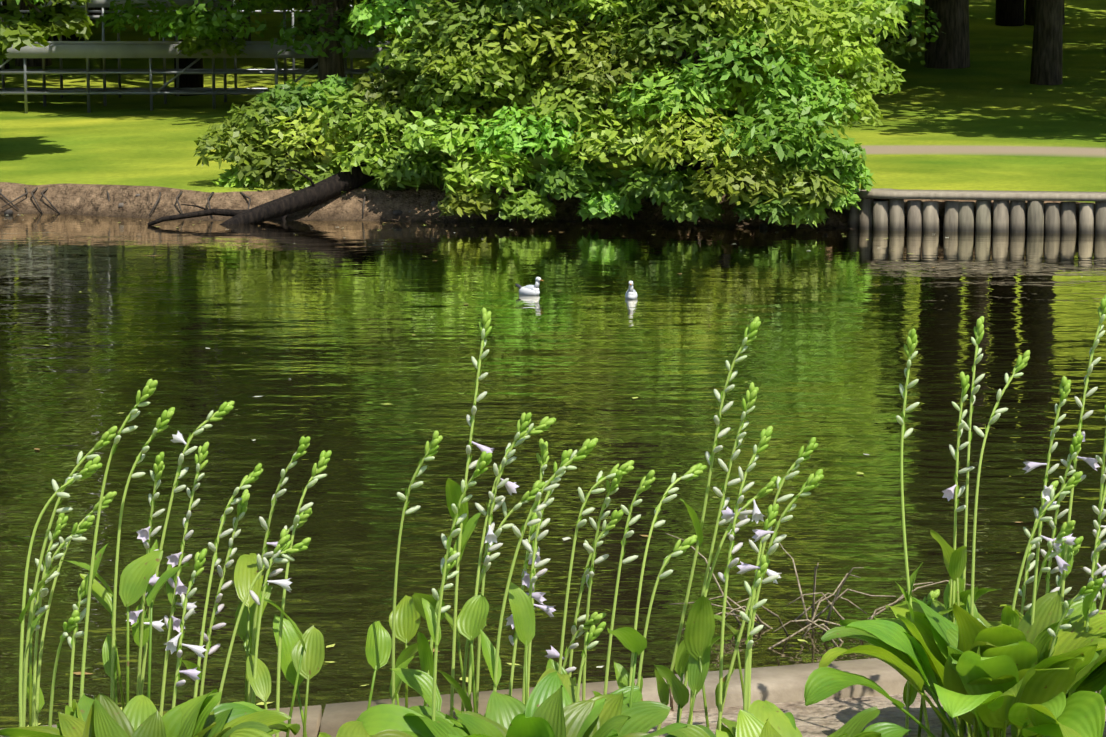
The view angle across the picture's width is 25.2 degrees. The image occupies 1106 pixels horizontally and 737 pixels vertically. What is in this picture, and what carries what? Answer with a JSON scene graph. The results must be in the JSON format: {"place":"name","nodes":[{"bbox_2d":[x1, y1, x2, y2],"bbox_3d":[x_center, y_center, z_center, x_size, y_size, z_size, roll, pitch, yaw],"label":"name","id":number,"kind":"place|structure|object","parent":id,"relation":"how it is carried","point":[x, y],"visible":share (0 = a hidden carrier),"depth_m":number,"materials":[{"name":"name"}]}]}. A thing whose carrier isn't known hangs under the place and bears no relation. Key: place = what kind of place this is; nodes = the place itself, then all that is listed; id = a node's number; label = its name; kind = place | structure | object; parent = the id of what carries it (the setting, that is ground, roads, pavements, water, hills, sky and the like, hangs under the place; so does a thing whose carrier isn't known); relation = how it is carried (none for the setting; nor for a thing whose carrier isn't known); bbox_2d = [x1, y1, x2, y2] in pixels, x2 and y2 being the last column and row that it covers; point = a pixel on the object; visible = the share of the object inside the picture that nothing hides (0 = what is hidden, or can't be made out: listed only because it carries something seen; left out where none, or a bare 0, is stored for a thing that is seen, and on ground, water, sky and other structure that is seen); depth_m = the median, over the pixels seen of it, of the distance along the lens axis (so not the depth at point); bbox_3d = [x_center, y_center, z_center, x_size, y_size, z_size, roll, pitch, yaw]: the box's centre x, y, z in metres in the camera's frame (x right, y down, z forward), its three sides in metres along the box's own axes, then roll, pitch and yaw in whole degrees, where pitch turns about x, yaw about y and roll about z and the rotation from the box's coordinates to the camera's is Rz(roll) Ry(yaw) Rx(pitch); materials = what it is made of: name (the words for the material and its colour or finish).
{"place":"outdoors","nodes":[
{"label":"outdoors","id":0,"kind":"place"},
{"bbox_2d":[15,0,51,66],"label":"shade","id":1,"kind":"object","parent":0,"point":[34,62],"visible":0.03,"depth_m":48.06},
{"bbox_2d":[84,7,113,22],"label":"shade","id":2,"kind":"object","parent":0,"point":[96,8],"depth_m":58.82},
{"bbox_2d":[219,0,250,40],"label":"trunk","id":3,"kind":"object","parent":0,"point":[249,37],"visible":0.07,"depth_m":52.08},
{"bbox_2d":[0,214,1105,728],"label":"water","id":4,"kind":"structure","parent":0,"point":[304,328],"depth_m":12.44,"materials":[{"name":"green liquid"}]},
{"bbox_2d":[515,277,542,294],"bbox_3d":[-0.173,-0.597,18.152,0.269,0.163,0.092,7,11,44],"label":"duck","id":5,"kind":"object","parent":4,"relation":"on","point":[529,290],"visible":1,"depth_m":18.11},
{"bbox_2d":[23,219,1081,726],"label":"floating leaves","id":6,"kind":"object","parent":4,"relation":"on","point":[433,649],"visible":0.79,"depth_m":7.71,"materials":[{"name":"green plant"}]},
{"bbox_2d":[625,281,637,298],"bbox_3d":[0.567,-0.563,17.895,0.093,0.163,0.270,0,8,-1],"label":"duck","id":7,"kind":"object","parent":4,"relation":"on","point":[631,292],"visible":0.98,"depth_m":17.82},
{"bbox_2d":[665,533,974,648],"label":"twigs","id":8,"kind":"object","parent":4,"relation":"on","point":[810,622],"visible":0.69,"depth_m":7.91,"materials":[{"name":"brown wood"}]},
{"bbox_2d":[843,198,1105,233],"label":"wooden pilings","id":9,"kind":"object","parent":4,"relation":"in","point":[872,214],"visible":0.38,"depth_m":23.97,"materials":[{"name":"grey wood"}]},
{"bbox_2d":[854,188,1105,201],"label":"pier cap","id":10,"kind":"object","parent":9,"relation":"on","point":[879,193],"visible":0.85,"depth_m":23.96,"materials":[{"name":"grey wood"}]},
{"bbox_2d":[0,0,1105,736],"bbox_3d":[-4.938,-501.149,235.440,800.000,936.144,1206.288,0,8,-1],"label":"ground","id":11,"kind":"structure","parent":0,"point":[990,118],"depth_m":32.33,"materials":[{"name":"green plant"}]},
{"bbox_2d":[0,0,93,64],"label":"tree","id":12,"kind":"object","parent":11,"relation":"on","point":[59,19],"depth_m":30.22,"materials":[{"name":"green plant"}]},
{"bbox_2d":[0,0,410,112],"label":"scaffold tubes","id":13,"kind":"object","parent":11,"relation":"on","point":[104,91],"visible":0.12,"depth_m":41.00},
{"bbox_2d":[5,0,400,57],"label":"scaffold decks","id":14,"kind":"object","parent":13,"relation":"on","point":[123,49],"visible":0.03,"depth_m":39.41,"materials":[{"name":"grey metal"}]},
{"bbox_2d":[147,156,375,225],"bbox_3d":[-2.273,-1.711,25.620,3.852,0.944,1.068,-2,8,-11],"label":"fallen limb","id":15,"kind":"object","parent":11,"relation":"on","point":[328,188],"visible":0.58,"depth_m":25.41,"materials":[{"name":"brown wood"}]},
{"bbox_2d":[95,0,568,107],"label":"tree","id":16,"kind":"object","parent":11,"relation":"on","point":[202,29],"depth_m":37.47,"materials":[{"name":"green plant"}]},
{"bbox_2d":[0,187,827,228],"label":"bank stones","id":17,"kind":"object","parent":11,"relation":"on","point":[395,213],"visible":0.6,"depth_m":25.84,"materials":[{"name":"brown stone"}]},
{"bbox_2d":[0,658,924,736],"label":"stone edging","id":18,"kind":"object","parent":11,"relation":"on","point":[779,684],"depth_m":6.54,"materials":[{"name":"stone"}]},
{"bbox_2d":[0,0,1023,95],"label":"tall trunks","id":19,"kind":"object","parent":11,"relation":"on","point":[1009,12],"visible":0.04,"depth_m":51.02,"materials":[{"name":"brown plant"}]},
{"bbox_2d":[0,314,1105,736],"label":"hosta","id":20,"kind":"object","parent":11,"relation":"on","point":[978,672],"depth_m":5.64,"materials":[{"name":"green plant"}]},
{"bbox_2d":[19,294,1105,736],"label":"flower stalks","id":21,"kind":"object","parent":20,"relation":"attached to","point":[547,422],"visible":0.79,"depth_m":5.71,"materials":[{"name":"green plant"}]},
{"bbox_2d":[192,0,923,228],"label":"tree","id":22,"kind":"object","parent":11,"relation":"on","point":[805,96],"depth_m":24.59,"materials":[{"name":"green plant"}]},
{"bbox_2d":[734,0,945,64],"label":"tree","id":23,"kind":"object","parent":11,"relation":"on","point":[899,50],"visible":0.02,"depth_m":38.75,"materials":[{"name":"green plant"}]},
{"bbox_2d":[924,0,969,68],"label":"tree","id":24,"kind":"object","parent":11,"relation":"on","point":[950,49],"visible":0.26,"depth_m":45.32,"materials":[{"name":"brown wood"}]},
{"bbox_2d":[1024,0,1064,25],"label":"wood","id":25,"kind":"object","parent":11,"relation":"on","point":[1029,12],"depth_m":55.48,"materials":[{"name":"brown wood"}]},
{"bbox_2d":[1030,0,1062,84],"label":"tree","id":26,"kind":"object","parent":11,"relation":"on","point":[1047,59],"visible":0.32,"depth_m":42.49,"materials":[{"name":"brown wood"}]},
{"bbox_2d":[615,8,628,43],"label":"trunk","id":27,"kind":"object","parent":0,"point":[623,21],"depth_m":51.18,"materials":[{"name":"brown wood"}]},
{"bbox_2d":[924,0,928,39],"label":"trunk","id":28,"kind":"object","parent":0,"point":[926,10],"visible":0.07,"depth_m":52.47,"materials":[{"name":"brown wood"}]}
]}

